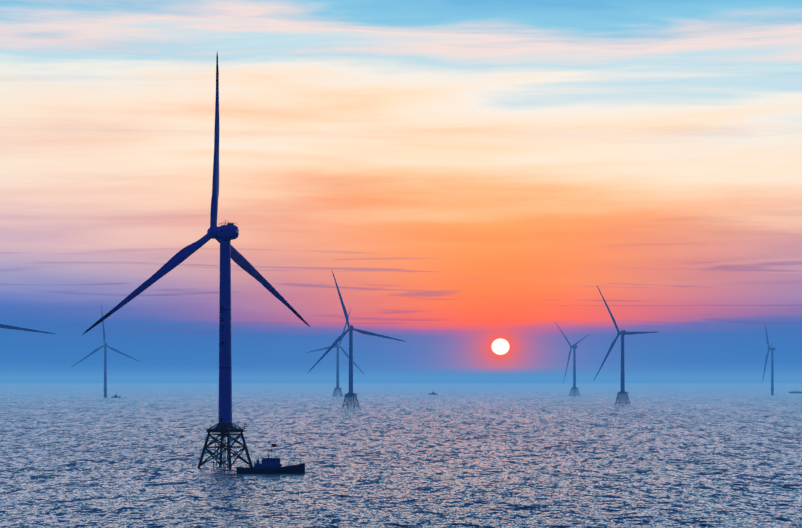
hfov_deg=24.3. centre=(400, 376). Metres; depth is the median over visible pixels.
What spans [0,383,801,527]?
sea
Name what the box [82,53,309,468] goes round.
turbine
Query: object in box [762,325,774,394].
turbine
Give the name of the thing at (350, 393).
turbine
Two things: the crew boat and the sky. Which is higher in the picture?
the sky
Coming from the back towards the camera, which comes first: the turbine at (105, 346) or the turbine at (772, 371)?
the turbine at (772, 371)
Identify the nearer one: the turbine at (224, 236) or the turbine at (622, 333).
the turbine at (224, 236)
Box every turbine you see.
[72,305,139,396]
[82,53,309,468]
[307,309,364,396]
[309,271,406,407]
[556,324,587,395]
[594,286,656,404]
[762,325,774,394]
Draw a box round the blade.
[0,324,54,333]
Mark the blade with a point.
(12, 327)
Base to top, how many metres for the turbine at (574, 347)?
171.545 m
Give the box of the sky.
[0,0,801,383]
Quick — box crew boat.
[236,444,304,473]
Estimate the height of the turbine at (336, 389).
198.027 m
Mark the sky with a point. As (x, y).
(468, 176)

